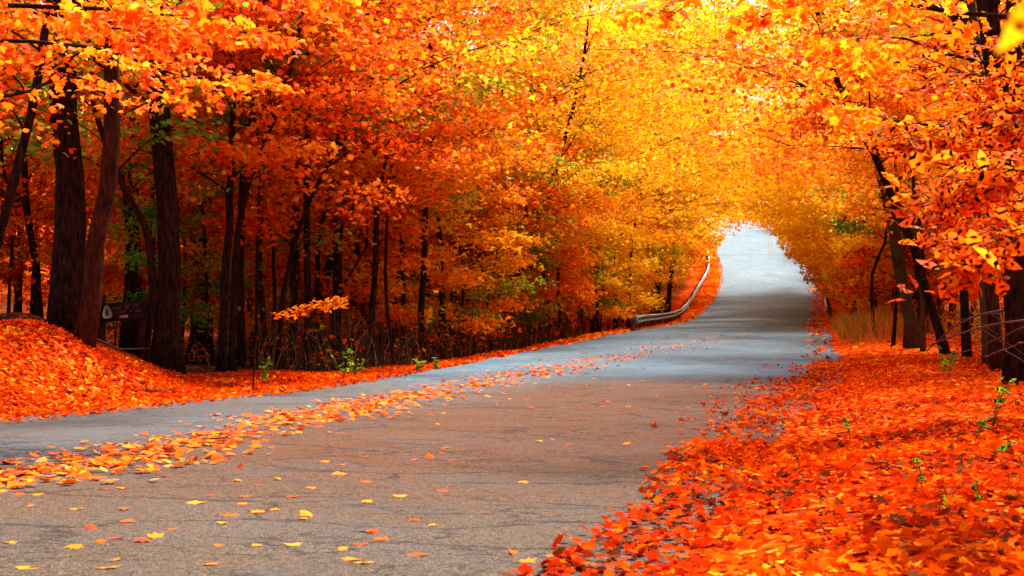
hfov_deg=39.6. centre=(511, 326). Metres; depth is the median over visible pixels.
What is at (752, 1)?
sky
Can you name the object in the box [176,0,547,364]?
maple tree
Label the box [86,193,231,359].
understory maple
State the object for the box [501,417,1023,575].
leaf litter
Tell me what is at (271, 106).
slender tree
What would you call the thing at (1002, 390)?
weed
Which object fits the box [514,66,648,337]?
slender tree
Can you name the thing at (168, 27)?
maple tree
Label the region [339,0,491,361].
slender tree
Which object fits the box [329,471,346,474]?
fallen leaf
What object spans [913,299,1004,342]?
undergrowth
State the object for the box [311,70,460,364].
slender tree
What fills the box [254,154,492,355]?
understory maple
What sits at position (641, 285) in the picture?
understory maple
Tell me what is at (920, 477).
weed
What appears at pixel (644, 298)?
understory maple
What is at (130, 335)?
maple tree
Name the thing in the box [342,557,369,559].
fallen leaf
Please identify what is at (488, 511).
road
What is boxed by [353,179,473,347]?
understory maple
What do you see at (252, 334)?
slender tree
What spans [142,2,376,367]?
slender tree
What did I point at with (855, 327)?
tall grass
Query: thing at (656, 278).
understory maple
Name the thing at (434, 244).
understory maple
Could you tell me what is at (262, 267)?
slender tree
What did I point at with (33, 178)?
slender tree
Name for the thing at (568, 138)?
slender tree
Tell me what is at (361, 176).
slender tree
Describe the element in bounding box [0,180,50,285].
understory maple
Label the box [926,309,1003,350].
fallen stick
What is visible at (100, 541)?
fallen leaf
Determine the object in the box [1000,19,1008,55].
slender tree
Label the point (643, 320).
guardrail
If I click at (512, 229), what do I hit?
understory maple
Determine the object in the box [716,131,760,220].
maple tree
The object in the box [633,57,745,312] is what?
maple tree
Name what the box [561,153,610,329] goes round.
slender tree
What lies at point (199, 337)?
maple tree
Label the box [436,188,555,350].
understory maple
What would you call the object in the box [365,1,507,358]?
slender tree
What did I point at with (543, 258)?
understory maple
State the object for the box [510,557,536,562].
fallen leaf
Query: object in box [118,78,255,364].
slender tree
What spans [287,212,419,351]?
understory maple
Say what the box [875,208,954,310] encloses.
understory maple
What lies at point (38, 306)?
maple tree
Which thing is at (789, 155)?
maple tree
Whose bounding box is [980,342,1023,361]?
fallen stick
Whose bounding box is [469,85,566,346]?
slender tree
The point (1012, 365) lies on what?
maple tree
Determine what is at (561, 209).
maple tree
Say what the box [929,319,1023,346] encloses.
fallen stick
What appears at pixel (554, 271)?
understory maple
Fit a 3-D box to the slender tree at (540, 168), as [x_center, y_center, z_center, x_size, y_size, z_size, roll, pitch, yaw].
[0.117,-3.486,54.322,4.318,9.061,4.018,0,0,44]
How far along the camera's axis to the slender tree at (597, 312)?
63.82 m
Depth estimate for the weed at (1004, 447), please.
9.37 m
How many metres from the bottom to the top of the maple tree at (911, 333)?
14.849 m
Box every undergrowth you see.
[182,306,647,369]
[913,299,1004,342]
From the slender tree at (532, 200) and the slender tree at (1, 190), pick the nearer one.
the slender tree at (1, 190)
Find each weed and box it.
[258,356,272,382]
[331,348,353,377]
[347,358,365,377]
[412,359,425,370]
[431,357,439,368]
[842,415,851,438]
[912,458,928,484]
[936,345,957,376]
[936,489,952,510]
[970,416,992,443]
[971,480,983,500]
[992,377,1015,425]
[995,435,1019,453]
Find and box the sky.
[12,0,1007,220]
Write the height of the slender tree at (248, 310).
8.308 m
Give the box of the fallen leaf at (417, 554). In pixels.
[405,552,427,556]
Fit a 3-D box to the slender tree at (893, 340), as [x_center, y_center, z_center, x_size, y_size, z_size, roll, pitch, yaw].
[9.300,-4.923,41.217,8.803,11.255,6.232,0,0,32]
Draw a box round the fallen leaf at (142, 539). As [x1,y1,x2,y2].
[126,538,150,541]
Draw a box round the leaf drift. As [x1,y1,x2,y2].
[0,331,757,494]
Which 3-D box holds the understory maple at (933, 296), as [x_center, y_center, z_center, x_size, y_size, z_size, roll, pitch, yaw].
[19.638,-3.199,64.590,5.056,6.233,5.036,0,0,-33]
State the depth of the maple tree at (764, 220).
92.30 m
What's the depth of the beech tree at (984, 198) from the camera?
6.84 m
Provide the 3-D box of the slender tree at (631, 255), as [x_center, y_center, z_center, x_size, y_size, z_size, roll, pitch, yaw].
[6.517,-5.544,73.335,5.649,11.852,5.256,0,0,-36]
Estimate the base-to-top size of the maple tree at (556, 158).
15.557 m
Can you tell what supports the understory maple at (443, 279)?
on the ground at (682, 294)
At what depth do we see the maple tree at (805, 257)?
83.97 m
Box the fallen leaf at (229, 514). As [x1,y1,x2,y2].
[215,513,238,515]
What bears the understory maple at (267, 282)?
on the ground at (682, 294)
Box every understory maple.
[0,60,142,312]
[0,80,54,303]
[0,108,149,294]
[0,170,155,311]
[0,177,89,310]
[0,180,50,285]
[0,186,90,312]
[86,134,273,331]
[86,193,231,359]
[87,187,202,338]
[88,219,147,346]
[102,206,255,304]
[104,203,272,326]
[121,111,322,326]
[156,202,314,341]
[219,209,366,364]
[244,158,450,337]
[244,211,303,330]
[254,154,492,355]
[268,117,475,333]
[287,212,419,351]
[342,237,412,350]
[345,231,459,353]
[347,82,547,359]
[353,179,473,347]
[377,207,531,353]
[389,194,509,345]
[395,144,555,350]
[420,147,548,347]
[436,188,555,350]
[445,135,607,341]
[445,180,560,315]
[448,218,575,349]
[470,233,561,336]
[489,172,591,317]
[526,239,612,332]
[526,245,600,321]
[528,211,615,317]
[550,209,637,325]
[553,168,642,333]
[556,202,658,324]
[561,234,632,334]
[564,193,666,331]
[573,256,639,312]
[588,220,679,319]
[591,235,643,316]
[600,243,663,328]
[612,227,656,326]
[623,216,674,326]
[641,254,693,297]
[816,233,894,310]
[820,177,911,313]
[821,207,956,311]
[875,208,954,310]
[888,256,976,309]
[907,214,943,318]
[911,211,1003,304]
[927,227,1003,311]
[930,148,1020,299]
[931,222,1003,308]
[939,202,1023,319]
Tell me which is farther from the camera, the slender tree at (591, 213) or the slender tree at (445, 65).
the slender tree at (591, 213)
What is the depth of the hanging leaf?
1.15 m
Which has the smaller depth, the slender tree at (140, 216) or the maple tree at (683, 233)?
the slender tree at (140, 216)
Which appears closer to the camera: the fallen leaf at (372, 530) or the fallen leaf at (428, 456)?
the fallen leaf at (372, 530)
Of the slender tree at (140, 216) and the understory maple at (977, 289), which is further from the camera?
the understory maple at (977, 289)
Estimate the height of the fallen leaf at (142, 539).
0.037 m
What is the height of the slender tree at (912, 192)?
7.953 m
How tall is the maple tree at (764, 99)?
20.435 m
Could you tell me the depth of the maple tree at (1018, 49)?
16.94 m
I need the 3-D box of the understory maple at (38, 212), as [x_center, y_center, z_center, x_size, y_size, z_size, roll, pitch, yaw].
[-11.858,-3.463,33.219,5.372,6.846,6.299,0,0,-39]
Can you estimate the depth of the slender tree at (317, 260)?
35.42 m
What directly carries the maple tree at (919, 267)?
on the ground at (682, 294)
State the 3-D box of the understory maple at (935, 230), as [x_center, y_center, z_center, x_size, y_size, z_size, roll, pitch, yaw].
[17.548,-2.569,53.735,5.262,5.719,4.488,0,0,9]
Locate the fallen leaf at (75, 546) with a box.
[65,544,83,548]
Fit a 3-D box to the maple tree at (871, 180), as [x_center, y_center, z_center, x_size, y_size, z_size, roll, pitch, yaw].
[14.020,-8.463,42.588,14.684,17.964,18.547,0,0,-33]
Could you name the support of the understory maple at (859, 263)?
on the ground at (682, 294)
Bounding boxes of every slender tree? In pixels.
[0,0,270,362]
[0,59,43,141]
[0,64,148,299]
[1,100,48,311]
[6,39,92,314]
[16,31,191,349]
[28,34,101,245]
[32,40,201,298]
[76,0,236,319]
[77,0,446,371]
[81,0,467,370]
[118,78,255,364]
[119,69,225,343]
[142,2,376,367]
[147,115,249,351]
[169,0,364,367]
[175,21,378,366]
[182,2,433,364]
[187,91,324,356]
[193,33,474,369]
[208,95,287,366]
[214,97,302,361]
[225,110,288,362]
[226,4,428,369]
[266,0,583,355]
[271,21,410,351]
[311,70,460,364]
[312,0,477,363]
[328,0,595,349]
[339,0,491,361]
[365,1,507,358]
[366,0,524,360]
[413,81,532,359]
[440,0,608,346]
[463,195,520,345]
[464,75,551,230]
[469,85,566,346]
[477,0,678,337]
[490,0,700,349]
[505,121,563,239]
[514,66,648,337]
[524,0,702,335]
[531,129,604,336]
[547,122,629,330]
[555,0,705,332]
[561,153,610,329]
[577,77,659,329]
[578,154,630,331]
[606,145,637,330]
[608,107,689,328]
[682,0,938,346]
[796,60,994,350]
[798,166,936,329]
[875,100,953,330]
[881,103,969,320]
[897,2,1010,166]
[907,118,974,325]
[966,1,1022,201]
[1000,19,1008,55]
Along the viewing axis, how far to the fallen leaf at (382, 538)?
6.80 m
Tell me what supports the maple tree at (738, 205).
on the ground at (682, 294)
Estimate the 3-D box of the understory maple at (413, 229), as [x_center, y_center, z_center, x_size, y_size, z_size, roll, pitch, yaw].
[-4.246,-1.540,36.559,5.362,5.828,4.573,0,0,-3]
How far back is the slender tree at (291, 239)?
32.87 m
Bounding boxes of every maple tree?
[0,0,201,317]
[0,0,246,249]
[0,0,326,354]
[0,0,364,147]
[0,0,486,374]
[2,0,374,333]
[7,0,379,349]
[32,0,389,364]
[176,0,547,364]
[217,2,639,366]
[223,0,567,361]
[272,0,662,363]
[284,1,556,352]
[316,0,607,347]
[351,1,836,263]
[392,0,601,353]
[410,0,685,352]
[468,0,832,338]
[471,0,809,332]
[491,0,792,333]
[494,5,717,340]
[528,0,991,355]
[576,0,771,280]
[587,0,805,328]
[587,150,732,323]
[590,23,780,304]
[595,0,1003,332]
[600,0,1023,165]
[606,0,758,323]
[610,0,1013,300]
[633,0,1002,314]
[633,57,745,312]
[638,0,1023,347]
[645,50,777,271]
[645,163,714,288]
[661,21,796,287]
[662,0,1010,211]
[667,113,890,313]
[673,19,878,306]
[676,1,893,309]
[676,95,726,232]
[678,0,910,315]
[684,78,720,232]
[705,34,879,236]
[705,37,833,242]
[709,0,1003,370]
[713,0,1006,208]
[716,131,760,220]
[720,121,892,312]
[727,113,938,311]
[727,138,847,307]
[730,143,862,301]
[759,2,1015,358]
[760,0,1014,363]
[787,0,1023,384]
[1006,0,1023,115]
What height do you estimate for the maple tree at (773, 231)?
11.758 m
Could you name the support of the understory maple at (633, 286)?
on the ground at (682, 294)
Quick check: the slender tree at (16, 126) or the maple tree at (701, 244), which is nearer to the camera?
the slender tree at (16, 126)
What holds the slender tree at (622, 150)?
on the ground at (682, 294)
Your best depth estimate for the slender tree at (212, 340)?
40.67 m
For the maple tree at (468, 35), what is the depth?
39.26 m
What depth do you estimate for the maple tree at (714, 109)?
56.15 m
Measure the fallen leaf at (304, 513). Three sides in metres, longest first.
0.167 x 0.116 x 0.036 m
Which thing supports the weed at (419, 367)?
on the ground at (682, 294)
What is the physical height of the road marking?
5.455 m
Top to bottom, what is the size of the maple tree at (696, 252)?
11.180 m
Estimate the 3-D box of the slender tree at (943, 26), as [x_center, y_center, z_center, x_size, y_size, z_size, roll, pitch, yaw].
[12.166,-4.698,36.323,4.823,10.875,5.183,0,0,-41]
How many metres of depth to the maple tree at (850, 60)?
14.09 m
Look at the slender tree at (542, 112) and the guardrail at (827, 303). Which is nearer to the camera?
the slender tree at (542, 112)
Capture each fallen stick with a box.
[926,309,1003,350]
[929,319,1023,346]
[952,327,1023,355]
[961,313,1003,321]
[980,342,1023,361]
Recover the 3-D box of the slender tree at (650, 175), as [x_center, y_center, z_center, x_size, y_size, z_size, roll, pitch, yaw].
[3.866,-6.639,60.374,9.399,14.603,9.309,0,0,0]
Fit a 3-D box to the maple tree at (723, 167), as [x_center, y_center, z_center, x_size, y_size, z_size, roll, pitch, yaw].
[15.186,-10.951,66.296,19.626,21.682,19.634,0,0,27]
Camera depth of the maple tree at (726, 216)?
101.36 m
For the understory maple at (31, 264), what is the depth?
51.36 m
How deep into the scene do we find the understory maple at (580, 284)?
56.37 m
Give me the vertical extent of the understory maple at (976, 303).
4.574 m
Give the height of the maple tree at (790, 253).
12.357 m
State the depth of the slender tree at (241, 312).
31.08 m
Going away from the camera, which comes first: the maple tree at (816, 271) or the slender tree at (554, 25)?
the slender tree at (554, 25)
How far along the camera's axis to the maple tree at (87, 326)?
21.41 m
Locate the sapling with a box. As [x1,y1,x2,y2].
[252,296,348,390]
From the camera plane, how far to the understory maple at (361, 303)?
44.18 m
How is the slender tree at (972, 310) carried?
on the ground at (682, 294)
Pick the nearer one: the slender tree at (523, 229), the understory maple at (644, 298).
the slender tree at (523, 229)
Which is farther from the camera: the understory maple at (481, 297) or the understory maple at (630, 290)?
the understory maple at (630, 290)
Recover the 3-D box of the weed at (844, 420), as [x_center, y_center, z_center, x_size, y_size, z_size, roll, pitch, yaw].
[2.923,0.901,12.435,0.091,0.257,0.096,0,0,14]
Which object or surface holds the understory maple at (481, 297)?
on the ground at (682, 294)
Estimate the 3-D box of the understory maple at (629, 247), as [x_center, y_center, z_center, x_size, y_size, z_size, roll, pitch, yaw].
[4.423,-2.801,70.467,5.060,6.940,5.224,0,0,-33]
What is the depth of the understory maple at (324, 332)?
40.48 m
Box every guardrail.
[631,250,709,330]
[824,297,831,321]
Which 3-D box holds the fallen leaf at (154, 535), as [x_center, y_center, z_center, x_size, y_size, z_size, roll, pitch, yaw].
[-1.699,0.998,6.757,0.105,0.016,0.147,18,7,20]
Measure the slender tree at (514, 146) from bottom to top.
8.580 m
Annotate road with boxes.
[0,221,843,575]
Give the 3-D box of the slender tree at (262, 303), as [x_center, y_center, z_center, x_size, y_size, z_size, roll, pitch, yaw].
[-5.343,-4.399,33.339,5.012,11.035,4.550,0,0,-15]
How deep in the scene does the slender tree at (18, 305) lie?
35.24 m
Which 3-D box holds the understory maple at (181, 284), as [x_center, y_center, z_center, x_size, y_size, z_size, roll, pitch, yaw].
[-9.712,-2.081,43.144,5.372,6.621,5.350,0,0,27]
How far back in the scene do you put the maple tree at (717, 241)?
116.39 m
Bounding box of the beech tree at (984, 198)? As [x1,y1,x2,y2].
[847,25,1023,303]
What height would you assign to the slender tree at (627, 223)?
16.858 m
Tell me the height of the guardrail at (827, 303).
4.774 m
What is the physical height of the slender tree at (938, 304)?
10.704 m
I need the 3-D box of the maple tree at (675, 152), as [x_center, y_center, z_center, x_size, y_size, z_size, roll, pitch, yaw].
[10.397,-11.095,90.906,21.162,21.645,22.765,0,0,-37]
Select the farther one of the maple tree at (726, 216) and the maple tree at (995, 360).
the maple tree at (726, 216)
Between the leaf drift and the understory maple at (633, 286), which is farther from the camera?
the understory maple at (633, 286)
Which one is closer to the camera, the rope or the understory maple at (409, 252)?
the rope
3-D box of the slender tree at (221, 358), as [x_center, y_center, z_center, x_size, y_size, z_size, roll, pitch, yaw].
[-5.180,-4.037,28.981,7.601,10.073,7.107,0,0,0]
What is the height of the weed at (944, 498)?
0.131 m
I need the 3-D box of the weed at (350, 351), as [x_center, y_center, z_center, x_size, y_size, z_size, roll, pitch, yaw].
[-3.187,0.723,26.457,0.534,0.650,0.288,0,0,33]
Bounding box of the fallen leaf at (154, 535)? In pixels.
[147,532,163,537]
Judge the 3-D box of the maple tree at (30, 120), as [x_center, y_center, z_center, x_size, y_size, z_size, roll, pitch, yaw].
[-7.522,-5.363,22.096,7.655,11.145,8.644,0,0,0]
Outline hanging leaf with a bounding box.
[996,1,1023,52]
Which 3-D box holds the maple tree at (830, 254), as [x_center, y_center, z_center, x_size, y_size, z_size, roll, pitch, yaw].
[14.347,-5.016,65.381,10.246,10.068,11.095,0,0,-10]
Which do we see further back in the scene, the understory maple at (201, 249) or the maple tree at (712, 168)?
the maple tree at (712, 168)
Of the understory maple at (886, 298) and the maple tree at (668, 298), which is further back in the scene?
the maple tree at (668, 298)
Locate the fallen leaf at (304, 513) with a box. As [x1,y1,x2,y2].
[295,510,312,516]
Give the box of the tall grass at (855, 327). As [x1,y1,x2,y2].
[826,302,980,345]
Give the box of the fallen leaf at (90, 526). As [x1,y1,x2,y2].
[85,524,96,528]
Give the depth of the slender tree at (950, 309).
52.39 m
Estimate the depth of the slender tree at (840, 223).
51.95 m
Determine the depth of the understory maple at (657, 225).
84.42 m
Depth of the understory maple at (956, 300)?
69.45 m
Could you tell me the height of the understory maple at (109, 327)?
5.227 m
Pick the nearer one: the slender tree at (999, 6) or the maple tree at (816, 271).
the slender tree at (999, 6)
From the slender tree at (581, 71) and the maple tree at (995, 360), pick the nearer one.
the maple tree at (995, 360)
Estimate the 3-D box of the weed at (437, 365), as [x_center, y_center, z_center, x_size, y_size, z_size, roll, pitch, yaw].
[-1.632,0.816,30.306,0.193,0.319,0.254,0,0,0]
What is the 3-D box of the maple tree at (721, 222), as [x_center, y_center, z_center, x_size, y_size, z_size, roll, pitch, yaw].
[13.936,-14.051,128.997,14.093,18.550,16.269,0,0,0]
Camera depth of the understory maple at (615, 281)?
62.46 m
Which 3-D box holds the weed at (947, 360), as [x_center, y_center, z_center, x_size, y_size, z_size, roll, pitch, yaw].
[7.462,0.623,24.400,0.408,0.595,0.389,0,0,0]
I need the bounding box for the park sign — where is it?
[97,295,147,360]
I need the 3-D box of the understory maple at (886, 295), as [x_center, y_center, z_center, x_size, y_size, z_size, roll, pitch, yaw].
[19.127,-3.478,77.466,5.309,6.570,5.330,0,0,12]
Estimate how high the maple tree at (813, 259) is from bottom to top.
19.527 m
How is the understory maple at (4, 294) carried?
on the ground at (682, 294)
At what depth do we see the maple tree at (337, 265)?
33.66 m
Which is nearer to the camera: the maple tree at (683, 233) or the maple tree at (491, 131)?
the maple tree at (491, 131)
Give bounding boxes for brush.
[181,258,597,371]
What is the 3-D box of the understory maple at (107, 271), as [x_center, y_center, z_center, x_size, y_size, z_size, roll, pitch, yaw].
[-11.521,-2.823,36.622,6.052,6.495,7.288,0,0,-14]
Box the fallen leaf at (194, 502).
[181,500,202,503]
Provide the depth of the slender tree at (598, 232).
53.61 m
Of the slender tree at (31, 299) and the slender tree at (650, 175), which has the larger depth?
the slender tree at (650, 175)
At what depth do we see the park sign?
26.88 m
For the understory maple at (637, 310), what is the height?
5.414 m
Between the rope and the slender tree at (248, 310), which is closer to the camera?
the rope
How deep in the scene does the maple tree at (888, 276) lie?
60.54 m
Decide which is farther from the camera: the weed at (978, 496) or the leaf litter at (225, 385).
the leaf litter at (225, 385)
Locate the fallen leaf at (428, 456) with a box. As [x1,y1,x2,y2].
[424,453,433,458]
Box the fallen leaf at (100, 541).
[95,539,104,542]
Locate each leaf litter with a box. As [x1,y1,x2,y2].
[0,317,477,423]
[411,237,723,364]
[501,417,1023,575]
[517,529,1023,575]
[649,351,1023,450]
[779,273,1003,360]
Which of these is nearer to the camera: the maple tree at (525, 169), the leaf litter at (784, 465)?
the leaf litter at (784, 465)
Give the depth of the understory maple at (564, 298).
58.76 m
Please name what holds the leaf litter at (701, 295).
on the ground at (682, 294)
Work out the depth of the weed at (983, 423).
10.89 m
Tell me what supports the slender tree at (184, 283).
on the ground at (682, 294)
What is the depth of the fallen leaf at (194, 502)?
8.05 m
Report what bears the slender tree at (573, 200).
on the ground at (682, 294)
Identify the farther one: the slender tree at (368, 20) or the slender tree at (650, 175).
the slender tree at (650, 175)
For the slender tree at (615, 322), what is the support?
on the ground at (682, 294)
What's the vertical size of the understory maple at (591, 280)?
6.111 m
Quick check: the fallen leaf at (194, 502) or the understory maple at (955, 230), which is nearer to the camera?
the fallen leaf at (194, 502)
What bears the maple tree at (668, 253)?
on the ground at (682, 294)
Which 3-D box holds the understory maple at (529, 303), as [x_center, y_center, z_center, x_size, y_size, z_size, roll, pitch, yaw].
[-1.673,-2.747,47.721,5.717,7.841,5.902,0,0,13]
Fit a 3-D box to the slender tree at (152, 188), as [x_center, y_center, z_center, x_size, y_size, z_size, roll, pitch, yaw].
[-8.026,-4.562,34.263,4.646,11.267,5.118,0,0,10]
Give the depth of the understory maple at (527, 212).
53.28 m
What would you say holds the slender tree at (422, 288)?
on the ground at (682, 294)
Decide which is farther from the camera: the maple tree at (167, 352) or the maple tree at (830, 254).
the maple tree at (830, 254)
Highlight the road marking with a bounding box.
[761,227,773,255]
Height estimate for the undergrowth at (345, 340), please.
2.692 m
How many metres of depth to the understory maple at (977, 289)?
37.22 m
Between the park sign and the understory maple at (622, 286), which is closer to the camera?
the park sign
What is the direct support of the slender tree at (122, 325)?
on the ground at (682, 294)
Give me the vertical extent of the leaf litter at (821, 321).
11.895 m
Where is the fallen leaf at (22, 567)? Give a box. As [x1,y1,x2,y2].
[12,565,34,568]
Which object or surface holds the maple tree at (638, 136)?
on the ground at (682, 294)
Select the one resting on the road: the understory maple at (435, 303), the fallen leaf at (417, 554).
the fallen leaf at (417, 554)
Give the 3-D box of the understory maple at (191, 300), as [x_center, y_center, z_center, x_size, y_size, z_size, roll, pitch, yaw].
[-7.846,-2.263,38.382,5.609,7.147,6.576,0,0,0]
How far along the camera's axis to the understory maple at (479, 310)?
43.50 m
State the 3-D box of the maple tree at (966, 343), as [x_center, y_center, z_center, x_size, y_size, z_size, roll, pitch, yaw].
[9.546,-5.942,30.910,7.873,13.477,8.443,0,0,39]
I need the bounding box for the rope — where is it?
[97,338,148,348]
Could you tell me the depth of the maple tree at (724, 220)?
103.78 m
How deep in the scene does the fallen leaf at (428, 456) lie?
10.83 m
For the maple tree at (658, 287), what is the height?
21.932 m
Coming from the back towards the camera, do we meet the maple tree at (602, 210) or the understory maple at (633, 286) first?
the understory maple at (633, 286)
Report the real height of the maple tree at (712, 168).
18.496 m
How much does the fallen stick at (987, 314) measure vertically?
0.308 m
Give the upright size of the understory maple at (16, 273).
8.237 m
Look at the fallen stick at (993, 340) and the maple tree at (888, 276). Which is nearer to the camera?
the fallen stick at (993, 340)
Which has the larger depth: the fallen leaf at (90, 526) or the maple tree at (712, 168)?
the maple tree at (712, 168)
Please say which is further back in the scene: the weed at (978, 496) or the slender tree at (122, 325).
the slender tree at (122, 325)
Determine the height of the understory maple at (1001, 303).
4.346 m
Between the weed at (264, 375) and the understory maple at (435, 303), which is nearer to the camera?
the weed at (264, 375)
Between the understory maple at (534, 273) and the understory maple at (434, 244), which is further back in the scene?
the understory maple at (534, 273)
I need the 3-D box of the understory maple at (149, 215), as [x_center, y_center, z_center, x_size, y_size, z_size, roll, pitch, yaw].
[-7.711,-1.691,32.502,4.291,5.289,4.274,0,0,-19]
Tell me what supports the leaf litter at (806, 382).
on the ground at (682, 294)
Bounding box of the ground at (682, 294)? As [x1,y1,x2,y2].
[0,228,1023,575]
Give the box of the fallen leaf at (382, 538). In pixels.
[372,537,387,540]
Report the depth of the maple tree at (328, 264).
35.20 m
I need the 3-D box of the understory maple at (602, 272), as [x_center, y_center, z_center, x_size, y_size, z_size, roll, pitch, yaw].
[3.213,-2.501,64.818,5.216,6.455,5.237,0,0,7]
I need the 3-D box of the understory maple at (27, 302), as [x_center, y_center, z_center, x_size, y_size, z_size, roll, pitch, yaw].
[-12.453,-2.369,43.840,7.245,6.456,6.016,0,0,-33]
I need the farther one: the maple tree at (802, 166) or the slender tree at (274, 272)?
the maple tree at (802, 166)
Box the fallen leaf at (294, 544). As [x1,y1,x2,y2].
[284,542,300,545]
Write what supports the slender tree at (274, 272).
on the ground at (682, 294)
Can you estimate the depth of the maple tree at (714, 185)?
85.78 m
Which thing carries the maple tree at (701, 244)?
on the ground at (682, 294)
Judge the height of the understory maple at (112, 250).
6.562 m
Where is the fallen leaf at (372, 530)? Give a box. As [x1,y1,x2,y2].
[351,528,378,531]
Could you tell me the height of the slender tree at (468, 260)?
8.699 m
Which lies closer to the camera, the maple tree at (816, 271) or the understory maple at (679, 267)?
the maple tree at (816, 271)
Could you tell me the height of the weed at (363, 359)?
0.451 m
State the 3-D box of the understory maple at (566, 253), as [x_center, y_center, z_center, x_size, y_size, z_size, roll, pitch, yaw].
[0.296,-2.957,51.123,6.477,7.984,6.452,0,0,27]
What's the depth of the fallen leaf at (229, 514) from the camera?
7.55 m
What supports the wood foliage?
on the ground at (682, 294)
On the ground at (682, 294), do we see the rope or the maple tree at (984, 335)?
the maple tree at (984, 335)
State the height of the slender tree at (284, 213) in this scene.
7.568 m
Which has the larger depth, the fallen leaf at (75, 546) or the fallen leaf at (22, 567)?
the fallen leaf at (75, 546)
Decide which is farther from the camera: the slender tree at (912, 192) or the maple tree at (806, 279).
the maple tree at (806, 279)
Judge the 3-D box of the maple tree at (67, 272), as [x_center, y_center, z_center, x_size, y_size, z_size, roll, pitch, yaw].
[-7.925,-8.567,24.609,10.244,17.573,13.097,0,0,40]
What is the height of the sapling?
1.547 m
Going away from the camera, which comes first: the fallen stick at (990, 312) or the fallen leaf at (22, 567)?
the fallen leaf at (22, 567)
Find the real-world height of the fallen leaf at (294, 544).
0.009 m
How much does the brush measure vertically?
3.532 m
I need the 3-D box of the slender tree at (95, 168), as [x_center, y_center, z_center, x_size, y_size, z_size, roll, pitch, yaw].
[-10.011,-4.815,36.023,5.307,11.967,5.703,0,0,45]
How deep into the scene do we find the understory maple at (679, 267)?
100.85 m
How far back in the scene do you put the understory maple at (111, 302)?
47.24 m
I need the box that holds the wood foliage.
[0,98,122,299]

